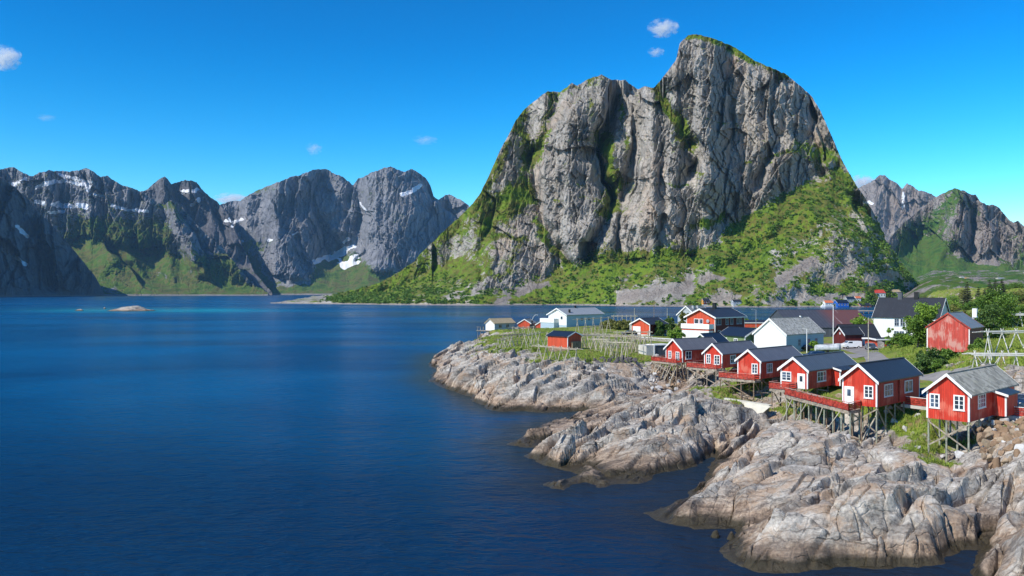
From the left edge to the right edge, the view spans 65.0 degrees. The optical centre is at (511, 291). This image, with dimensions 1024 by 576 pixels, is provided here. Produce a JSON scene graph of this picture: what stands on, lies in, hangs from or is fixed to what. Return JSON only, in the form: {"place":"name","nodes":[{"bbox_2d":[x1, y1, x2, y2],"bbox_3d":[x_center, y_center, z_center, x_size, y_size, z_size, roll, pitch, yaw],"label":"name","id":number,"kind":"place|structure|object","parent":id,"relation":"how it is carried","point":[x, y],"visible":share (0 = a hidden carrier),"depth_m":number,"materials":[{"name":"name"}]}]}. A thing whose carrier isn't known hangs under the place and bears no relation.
{"place":"outdoors","nodes":[
{"label":"outdoors","id":0,"kind":"place"},
{"bbox_2d":[0,177,104,296],"bbox_3d":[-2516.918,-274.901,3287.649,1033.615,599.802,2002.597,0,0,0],"label":"mountain","id":1,"kind":"structure","parent":0,"point":[39,256],"depth_m":3542.09,"materials":[{"name":"stone"}]},
{"bbox_2d":[0,167,267,295],"bbox_3d":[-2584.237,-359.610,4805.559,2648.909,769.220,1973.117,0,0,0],"label":"mountain","id":2,"kind":"structure","parent":0,"point":[121,240],"depth_m":4438.15,"materials":[{"name":"stone"}]},
{"bbox_2d":[141,177,271,294],"bbox_3d":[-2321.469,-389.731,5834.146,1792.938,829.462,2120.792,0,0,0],"label":"mountain","id":3,"kind":"structure","parent":0,"point":[205,212],"depth_m":5522.51,"materials":[{"name":"stone"}]},
{"bbox_2d":[221,166,468,294],"bbox_3d":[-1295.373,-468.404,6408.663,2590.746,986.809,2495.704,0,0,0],"label":"mountain","id":4,"kind":"structure","parent":0,"point":[321,232],"depth_m":5749.66,"materials":[{"name":"stone"}]},
{"bbox_2d":[0,295,977,575],"bbox_3d":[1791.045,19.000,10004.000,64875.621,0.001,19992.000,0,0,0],"label":"sea","id":5,"kind":"structure","parent":0,"point":[270,435],"depth_m":90.66,"materials":[{"name":"liquid"}]},
{"bbox_2d":[108,306,155,310],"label":"skerry","id":6,"kind":"structure","parent":5,"relation":"in","point":[133,308],"depth_m":796.09,"materials":[{"name":"beige stone"}]},
{"bbox_2d":[0,0,1023,225],"label":"sky","id":7,"kind":"structure","parent":0,"point":[236,99],"materials":[{"name":"blue"}]},
{"bbox_2d":[270,34,916,307],"bbox_3d":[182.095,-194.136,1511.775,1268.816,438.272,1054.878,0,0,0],"label":"mountain","id":8,"kind":"structure","parent":0,"point":[680,153],"depth_m":1242.48,"materials":[{"name":"grey stone"}]},
{"bbox_2d":[319,54,920,305],"bbox_3d":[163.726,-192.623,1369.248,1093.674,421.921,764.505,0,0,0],"label":"hillside shrubs","id":9,"kind":"object","parent":8,"relation":"on","point":[352,297],"visible":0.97,"depth_m":1152.05,"materials":[{"name":"green plant"}]},
{"bbox_2d":[701,298,709,305],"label":"house","id":10,"kind":"structure","parent":8,"relation":"on","point":[704,301],"depth_m":1022.95,"materials":[{"name":"grey stone"}]},
{"bbox_2d":[730,299,741,306],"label":"house","id":11,"kind":"structure","parent":8,"relation":"on","point":[734,302],"depth_m":1005.67,"materials":[{"name":"white wood"}]},
{"bbox_2d":[822,300,832,306],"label":"house","id":12,"kind":"structure","parent":8,"relation":"on","point":[826,303],"depth_m":997.47,"materials":[{"name":"white wood"}]},
{"bbox_2d":[833,300,848,306],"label":"house","id":13,"kind":"structure","parent":8,"relation":"on","point":[841,303],"depth_m":999.76,"materials":[{"name":"blue paint"}]},
{"bbox_2d":[874,290,885,296],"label":"house","id":14,"kind":"structure","parent":8,"relation":"on","point":[881,293],"depth_m":1064.56,"materials":[{"name":"red tile"}]},
{"bbox_2d":[428,287,1023,575],"bbox_3d":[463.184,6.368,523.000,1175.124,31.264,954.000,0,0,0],"label":"rocky shore","id":15,"kind":"structure","parent":0,"point":[778,494],"depth_m":81.30,"materials":[{"name":"grey stone"}]},
{"bbox_2d":[476,318,515,338],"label":"boathouse","id":16,"kind":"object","parent":15,"relation":"on","point":[497,323],"visible":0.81,"depth_m":319.79,"materials":[{"name":"wood"}]},
{"bbox_2d":[496,336,513,347],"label":"fish rack","id":17,"kind":"object","parent":15,"relation":"on","point":[504,342],"visible":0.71,"depth_m":202.69,"materials":[{"name":"grey wood"}]},
{"bbox_2d":[500,332,525,347],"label":"fish rack","id":18,"kind":"object","parent":15,"relation":"on","point":[503,335],"visible":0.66,"depth_m":213.42,"materials":[{"name":"grey wood"}]},
{"bbox_2d":[508,326,534,336],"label":"fish rack","id":19,"kind":"object","parent":15,"relation":"on","point":[512,327],"visible":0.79,"depth_m":243.56,"materials":[{"name":"grey wood"}]},
{"bbox_2d":[517,318,535,328],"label":"boathouse","id":20,"kind":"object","parent":15,"relation":"on","point":[525,322],"visible":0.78,"depth_m":326.97,"materials":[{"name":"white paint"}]},
{"bbox_2d":[520,331,543,348],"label":"fish rack","id":21,"kind":"object","parent":15,"relation":"on","point":[531,339],"visible":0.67,"depth_m":193.18,"materials":[{"name":"grey wood"}]},
{"bbox_2d":[534,344,583,369],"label":"fish rack","id":22,"kind":"object","parent":15,"relation":"on","point":[560,348],"visible":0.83,"depth_m":151.31,"materials":[{"name":"grey wood"}]},
{"bbox_2d":[546,330,582,351],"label":"red shed","id":23,"kind":"structure","parent":15,"relation":"on","point":[566,339],"depth_m":171.63,"materials":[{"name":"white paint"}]},
{"bbox_2d":[540,306,604,327],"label":"waterside house","id":24,"kind":"structure","parent":15,"relation":"on","point":[560,317],"depth_m":318.88,"materials":[{"name":"white paint"}]},
{"bbox_2d":[573,317,610,333],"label":"fish rack","id":25,"kind":"object","parent":15,"relation":"on","point":[592,324],"visible":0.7,"depth_m":264.44,"materials":[{"name":"grey wood"}]},
{"bbox_2d":[580,333,608,347],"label":"fish rack","id":26,"kind":"object","parent":15,"relation":"on","point":[599,335],"visible":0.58,"depth_m":176.95,"materials":[{"name":"grey wood"}]},
{"bbox_2d":[590,337,611,351],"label":"fish rack","id":27,"kind":"object","parent":15,"relation":"on","point":[593,339],"visible":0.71,"depth_m":169.85,"materials":[{"name":"grey wood"}]},
{"bbox_2d":[599,318,615,328],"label":"bush","id":28,"kind":"object","parent":15,"relation":"on","point":[610,321],"visible":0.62,"depth_m":296.91,"materials":[{"name":"green plant"}]},
{"bbox_2d":[591,333,626,347],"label":"fish rack","id":29,"kind":"object","parent":15,"relation":"on","point":[607,338],"visible":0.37,"depth_m":182.51,"materials":[{"name":"grey wood"}]},
{"bbox_2d":[604,340,632,358],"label":"fish rack","id":30,"kind":"object","parent":15,"relation":"on","point":[616,342],"visible":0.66,"depth_m":163.64,"materials":[{"name":"grey wood"}]},
{"bbox_2d":[613,319,630,329],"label":"bush","id":31,"kind":"object","parent":15,"relation":"on","point":[623,324],"visible":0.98,"depth_m":288.36,"materials":[{"name":"green plant"}]},
{"bbox_2d":[612,333,640,354],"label":"fish rack","id":32,"kind":"object","parent":15,"relation":"on","point":[626,343],"visible":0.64,"depth_m":172.92,"materials":[{"name":"grey wood"}]},
{"bbox_2d":[614,330,652,341],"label":"fish rack","id":33,"kind":"object","parent":15,"relation":"on","point":[632,332],"visible":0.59,"depth_m":213.54,"materials":[{"name":"grey wood"}]},
{"bbox_2d":[629,334,653,351],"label":"fish rack","id":34,"kind":"object","parent":15,"relation":"on","point":[650,337],"visible":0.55,"depth_m":176.61,"materials":[{"name":"grey wood"}]},
{"bbox_2d":[629,317,668,335],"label":"garage","id":35,"kind":"structure","parent":15,"relation":"on","point":[642,324],"depth_m":242.28,"materials":[{"name":"red wood"}]},
{"bbox_2d":[639,343,666,355],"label":"shed","id":36,"kind":"object","parent":15,"relation":"on","point":[650,349],"visible":0.73,"depth_m":172.02,"materials":[{"name":"grey metal"}]},
{"bbox_2d":[636,337,671,341],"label":"stone wall","id":37,"kind":"structure","parent":15,"relation":"on","point":[662,339],"depth_m":216.15,"materials":[{"name":"white paint"}]},
{"bbox_2d":[654,320,668,335],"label":"bush","id":38,"kind":"object","parent":15,"relation":"on","point":[660,328],"visible":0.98,"depth_m":240.64,"materials":[{"name":"green plant"}]},
{"bbox_2d":[664,316,675,331],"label":"bush","id":39,"kind":"object","parent":15,"relation":"on","point":[670,322],"visible":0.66,"depth_m":261.67,"materials":[{"name":"green plant"}]},
{"bbox_2d":[667,326,685,338],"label":"bush","id":40,"kind":"object","parent":15,"relation":"on","point":[675,333],"visible":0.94,"depth_m":226.81,"materials":[{"name":"green plant"}]},
{"bbox_2d":[675,311,688,328],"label":"bush","id":41,"kind":"object","parent":15,"relation":"on","point":[681,315],"visible":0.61,"depth_m":274.02,"materials":[{"name":"green plant"}]},
{"bbox_2d":[650,337,715,386],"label":"stilt cabin","id":42,"kind":"object","parent":15,"relation":"on","point":[680,351],"visible":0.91,"depth_m":159.88,"materials":[{"name":"red wood"}]},
{"bbox_2d":[685,351,691,359],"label":"window","id":43,"kind":"structure","parent":42,"relation":"in","point":[688,354],"depth_m":158.56,"materials":[{"name":"white paint"}]},
{"bbox_2d":[676,305,705,321],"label":"grey house","id":44,"kind":"structure","parent":15,"relation":"on","point":[688,309],"depth_m":295.56,"materials":[{"name":"white paint"}]},
{"bbox_2d":[696,332,729,341],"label":"house","id":45,"kind":"structure","parent":15,"relation":"on","point":[718,336],"depth_m":179.65,"materials":[{"name":"white paint"}]},
{"bbox_2d":[681,303,746,337],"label":"red house","id":46,"kind":"structure","parent":15,"relation":"on","point":[714,318],"depth_m":230.00,"materials":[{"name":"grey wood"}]},
{"bbox_2d":[686,340,757,385],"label":"stilt cabin","id":47,"kind":"object","parent":15,"relation":"on","point":[718,356],"visible":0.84,"depth_m":147.64,"materials":[{"name":"red wood"}]},
{"bbox_2d":[714,355,719,364],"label":"window","id":48,"kind":"structure","parent":47,"relation":"in","point":[716,357],"depth_m":146.39,"materials":[{"name":"white paint"}]},
{"bbox_2d":[720,326,756,342],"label":"green house","id":49,"kind":"structure","parent":15,"relation":"on","point":[730,333],"depth_m":189.01,"materials":[{"name":"white paint"}]},
{"bbox_2d":[724,398,771,413],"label":"concrete wall","id":50,"kind":"structure","parent":15,"relation":"on","point":[757,407],"depth_m":112.00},
{"bbox_2d":[474,312,1023,465],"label":"grass","id":51,"kind":"structure","parent":15,"relation":"on","point":[1016,343],"depth_m":129.51,"materials":[{"name":"plant"}]},
{"bbox_2d":[745,320,765,326],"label":"quay shed","id":52,"kind":"structure","parent":15,"relation":"on","point":[753,323],"depth_m":311.90,"materials":[{"name":"red wood"}]},
{"bbox_2d":[719,345,801,401],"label":"stilt cabin","id":53,"kind":"object","parent":15,"relation":"on","point":[755,365],"visible":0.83,"depth_m":126.88,"materials":[{"name":"red wood"}]},
{"bbox_2d":[752,363,757,373],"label":"window","id":54,"kind":"structure","parent":53,"relation":"in","point":[754,366],"depth_m":125.58,"materials":[{"name":"white paint"}]},
{"bbox_2d":[767,363,772,372],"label":"window","id":55,"kind":"structure","parent":53,"relation":"in","point":[769,365],"depth_m":126.78,"materials":[{"name":"white paint"}]},
{"bbox_2d":[752,315,825,351],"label":"long house","id":56,"kind":"structure","parent":15,"relation":"on","point":[772,332],"depth_m":182.81,"materials":[{"name":"wood"}]},
{"bbox_2d":[769,351,856,408],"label":"stilt cabin","id":57,"kind":"object","parent":15,"relation":"on","point":[810,371],"visible":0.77,"depth_m":115.37,"materials":[{"name":"red wood"}]},
{"bbox_2d":[781,371,791,381],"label":"window","id":58,"kind":"structure","parent":57,"relation":"in","point":[785,375],"depth_m":115.33,"materials":[{"name":"white paint"}]},
{"bbox_2d":[797,373,804,388],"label":"door","id":59,"kind":"structure","parent":57,"relation":"in","point":[800,377],"depth_m":113.65,"materials":[{"name":"white paint"}]},
{"bbox_2d":[817,370,825,382],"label":"window","id":60,"kind":"structure","parent":57,"relation":"in","point":[821,375],"depth_m":115.72,"materials":[{"name":"white paint"}]},
{"bbox_2d":[769,310,871,336],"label":"warehouse","id":61,"kind":"structure","parent":15,"relation":"on","point":[822,320],"depth_m":239.59,"materials":[{"name":"grey metal"}]},
{"bbox_2d":[782,387,862,441],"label":"boardwalk","id":62,"kind":"structure","parent":15,"relation":"on","point":[811,399],"depth_m":97.59,"materials":[{"name":"red wood"}]},
{"bbox_2d":[814,343,840,352],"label":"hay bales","id":63,"kind":"object","parent":15,"relation":"on","point":[835,347],"visible":0.89,"depth_m":177.81,"materials":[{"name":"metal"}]},
{"bbox_2d":[834,326,864,347],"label":"boathouse","id":64,"kind":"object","parent":15,"relation":"on","point":[844,334],"visible":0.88,"depth_m":192.99,"materials":[{"name":"wood"}]},
{"bbox_2d":[831,324,880,344],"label":"storehouse","id":65,"kind":"structure","parent":15,"relation":"on","point":[873,331],"depth_m":199.35,"materials":[{"name":"grey stone"}]},
{"bbox_2d":[850,313,867,323],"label":"tree","id":66,"kind":"object","parent":15,"relation":"on","point":[859,319],"visible":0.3,"depth_m":220.56,"materials":[{"name":"green plant"}]},
{"bbox_2d":[862,337,896,345],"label":"carport","id":67,"kind":"object","parent":15,"relation":"on","point":[874,339],"visible":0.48,"depth_m":186.39,"materials":[{"name":"grey stone"}]},
{"bbox_2d":[838,357,922,443],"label":"stilt cabin","id":68,"kind":"object","parent":15,"relation":"on","point":[877,384],"visible":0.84,"depth_m":95.21,"materials":[{"name":"red wood"}]},
{"bbox_2d":[844,386,853,403],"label":"door","id":69,"kind":"structure","parent":68,"relation":"in","point":[848,390],"depth_m":95.12,"materials":[{"name":"white paint"}]},
{"bbox_2d":[864,385,872,398],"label":"window","id":70,"kind":"structure","parent":68,"relation":"in","point":[868,390],"depth_m":93.42,"materials":[{"name":"white paint"}]},
{"bbox_2d":[884,383,892,397],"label":"window","id":71,"kind":"structure","parent":68,"relation":"in","point":[888,388],"depth_m":94.82,"materials":[{"name":"white paint"}]},
{"bbox_2d":[904,379,912,393],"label":"window","id":72,"kind":"structure","parent":68,"relation":"in","point":[908,384],"depth_m":98.67,"materials":[{"name":"white paint"}]},
{"bbox_2d":[884,328,893,344],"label":"tree","id":73,"kind":"object","parent":15,"relation":"on","point":[888,330],"visible":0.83,"depth_m":185.58,"materials":[{"name":"green plant"}]},
{"bbox_2d":[888,332,914,347],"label":"bush","id":74,"kind":"object","parent":15,"relation":"on","point":[897,338],"visible":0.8,"depth_m":171.77,"materials":[{"name":"green plant"}]},
{"bbox_2d":[872,292,949,336],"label":"white house","id":75,"kind":"structure","parent":15,"relation":"on","point":[890,312],"depth_m":203.71,"materials":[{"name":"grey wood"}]},
{"bbox_2d":[901,396,925,409],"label":"board fence","id":76,"kind":"object","parent":15,"relation":"on","point":[912,400],"visible":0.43,"depth_m":97.24,"materials":[{"name":"red paint"}]},
{"bbox_2d":[901,317,927,346],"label":"tree","id":77,"kind":"object","parent":15,"relation":"on","point":[915,324],"visible":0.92,"depth_m":157.16,"materials":[{"name":"green plant"}]},
{"bbox_2d":[913,350,930,372],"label":"bush","id":78,"kind":"object","parent":15,"relation":"on","point":[922,358],"visible":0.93,"depth_m":133.44,"materials":[{"name":"green plant"}]},
{"bbox_2d":[903,301,941,346],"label":"tree","id":79,"kind":"object","parent":15,"relation":"on","point":[927,313],"visible":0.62,"depth_m":157.36,"materials":[{"name":"green plant"}]},
{"bbox_2d":[915,346,947,370],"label":"bush","id":80,"kind":"object","parent":15,"relation":"on","point":[933,355],"visible":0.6,"depth_m":133.23,"materials":[{"name":"green plant"}]},
{"bbox_2d":[927,359,945,372],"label":"bush","id":81,"kind":"object","parent":15,"relation":"on","point":[936,365],"visible":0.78,"depth_m":129.10,"materials":[{"name":"green plant"}]},
{"bbox_2d":[940,348,958,359],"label":"bush","id":82,"kind":"object","parent":15,"relation":"on","point":[947,353],"visible":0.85,"depth_m":135.07,"materials":[{"name":"green plant"}]},
{"bbox_2d":[945,291,958,303],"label":"broadleaf tree","id":83,"kind":"object","parent":15,"relation":"on","point":[950,297],"visible":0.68,"depth_m":578.27,"materials":[{"name":"green plant"}]},
{"bbox_2d":[925,311,983,354],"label":"barn","id":84,"kind":"structure","parent":15,"relation":"on","point":[952,331],"depth_m":146.02,"materials":[{"name":"red paint"}]},
{"bbox_2d":[956,289,972,299],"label":"broadleaf tree","id":85,"kind":"object","parent":15,"relation":"on","point":[960,294],"visible":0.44,"depth_m":601.01,"materials":[{"name":"green plant"}]},
{"bbox_2d":[958,282,974,310],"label":"conifer","id":86,"kind":"object","parent":15,"relation":"on","point":[966,297],"visible":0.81,"depth_m":399.21,"materials":[{"name":"green plant"}]},
{"bbox_2d":[922,364,1021,462],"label":"stilt cabin","id":87,"kind":"object","parent":15,"relation":"on","point":[969,395],"visible":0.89,"depth_m":83.89,"materials":[{"name":"wood"}]},
{"bbox_2d":[929,393,939,408],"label":"window","id":88,"kind":"structure","parent":87,"relation":"in","point":[934,399],"depth_m":83.74,"materials":[{"name":"white paint"}]},
{"bbox_2d":[953,395,964,411],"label":"window","id":89,"kind":"structure","parent":87,"relation":"in","point":[958,400],"depth_m":81.99,"materials":[{"name":"white paint"}]},
{"bbox_2d":[978,394,985,409],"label":"window","id":90,"kind":"structure","parent":87,"relation":"in","point":[981,398],"depth_m":83.68,"materials":[{"name":"white paint"}]},
{"bbox_2d":[961,300,984,310],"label":"broadleaf tree","id":91,"kind":"object","parent":15,"relation":"on","point":[969,305],"visible":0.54,"depth_m":379.60,"materials":[{"name":"green plant"}]},
{"bbox_2d":[967,338,987,349],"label":"bush","id":92,"kind":"object","parent":15,"relation":"on","point":[977,343],"visible":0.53,"depth_m":141.28,"materials":[{"name":"green plant"}]},
{"bbox_2d":[976,432,986,441],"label":"boulder","id":93,"kind":"object","parent":15,"relation":"on","point":[980,436],"visible":0.95,"depth_m":80.47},
{"bbox_2d":[981,438,990,447],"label":"boulder","id":94,"kind":"object","parent":15,"relation":"on","point":[986,443],"visible":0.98,"depth_m":78.86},
{"bbox_2d":[974,303,1006,337],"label":"tree","id":95,"kind":"object","parent":15,"relation":"on","point":[987,314],"visible":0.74,"depth_m":163.65,"materials":[{"name":"green plant"}]},
{"bbox_2d":[962,350,1023,367],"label":"fish rack","id":96,"kind":"object","parent":15,"relation":"on","point":[988,354],"visible":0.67,"depth_m":117.15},
{"bbox_2d":[965,284,1023,326],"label":"tree","id":97,"kind":"object","parent":15,"relation":"on","point":[996,296],"visible":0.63,"depth_m":190.76,"materials":[{"name":"green plant"}]},
{"bbox_2d":[991,457,1000,468],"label":"boulder","id":98,"kind":"object","parent":15,"relation":"on","point":[996,462],"visible":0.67,"depth_m":74.13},
{"bbox_2d":[972,328,1023,360],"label":"fish rack","id":99,"kind":"object","parent":15,"relation":"on","point":[1015,331],"visible":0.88,"depth_m":127.51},
{"bbox_2d":[1001,432,1013,441],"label":"boulder","id":100,"kind":"object","parent":15,"relation":"on","point":[1006,437],"visible":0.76,"depth_m":76.97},
{"bbox_2d":[994,305,1023,326],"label":"tree","id":101,"kind":"object","parent":15,"relation":"on","point":[1020,308],"visible":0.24,"depth_m":205.42,"materials":[{"name":"green plant"}]},
{"bbox_2d":[1005,406,1023,419],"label":"board fence","id":102,"kind":"object","parent":15,"relation":"on","point":[1018,415],"visible":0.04,"depth_m":86.61,"materials":[{"name":"red paint"}]},
{"bbox_2d":[1006,287,1023,303],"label":"broadleaf tree","id":103,"kind":"object","parent":15,"relation":"on","point":[1021,292],"visible":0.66,"depth_m":428.92,"materials":[{"name":"green plant"}]},
{"bbox_2d":[1008,280,1023,288],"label":"broadleaf tree","id":104,"kind":"object","parent":15,"relation":"on","point":[1017,285],"visible":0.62,"depth_m":619.35,"materials":[{"name":"green plant"}]},
{"bbox_2d":[1014,444,1023,452],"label":"boulder","id":105,"kind":"object","parent":15,"relation":"on","point":[1020,447],"visible":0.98,"depth_m":74.51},
{"bbox_2d":[847,354,873,357],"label":"road","id":106,"kind":"structure","parent":0,"point":[855,355],"depth_m":164.68,"materials":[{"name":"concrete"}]},
{"bbox_2d":[858,175,934,240],"bbox_3d":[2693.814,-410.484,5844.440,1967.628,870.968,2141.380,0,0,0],"label":"mountain","id":107,"kind":"structure","parent":0,"point":[894,206],"depth_m":5653.50,"materials":[{"name":"stone"}]},
{"bbox_2d":[824,343,991,381],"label":"road","id":108,"kind":"structure","parent":0,"point":[933,377],"depth_m":158.06,"materials":[{"name":"asphalt"}]},
{"bbox_2d":[841,341,861,348],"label":"parked car","id":109,"kind":"object","parent":108,"relation":"on","point":[854,344],"visible":0.88,"depth_m":188.07,"materials":[{"name":"white paint"}]},
{"bbox_2d":[865,343,876,349],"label":"parked car","id":110,"kind":"object","parent":108,"relation":"on","point":[872,346],"visible":0.88,"depth_m":177.56,"materials":[{"name":"grey paint"}]},
{"bbox_2d":[887,188,1023,278],"bbox_3d":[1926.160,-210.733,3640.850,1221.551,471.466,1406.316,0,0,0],"label":"mountain","id":111,"kind":"structure","parent":0,"point":[954,229],"depth_m":3329.97,"materials":[{"name":"stone"}]},
{"bbox_2d":[903,270,1023,297],"bbox_3d":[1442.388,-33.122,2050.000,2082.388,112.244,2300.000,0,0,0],"label":"hills","id":112,"kind":"structure","parent":0,"point":[932,281],"depth_m":1347.82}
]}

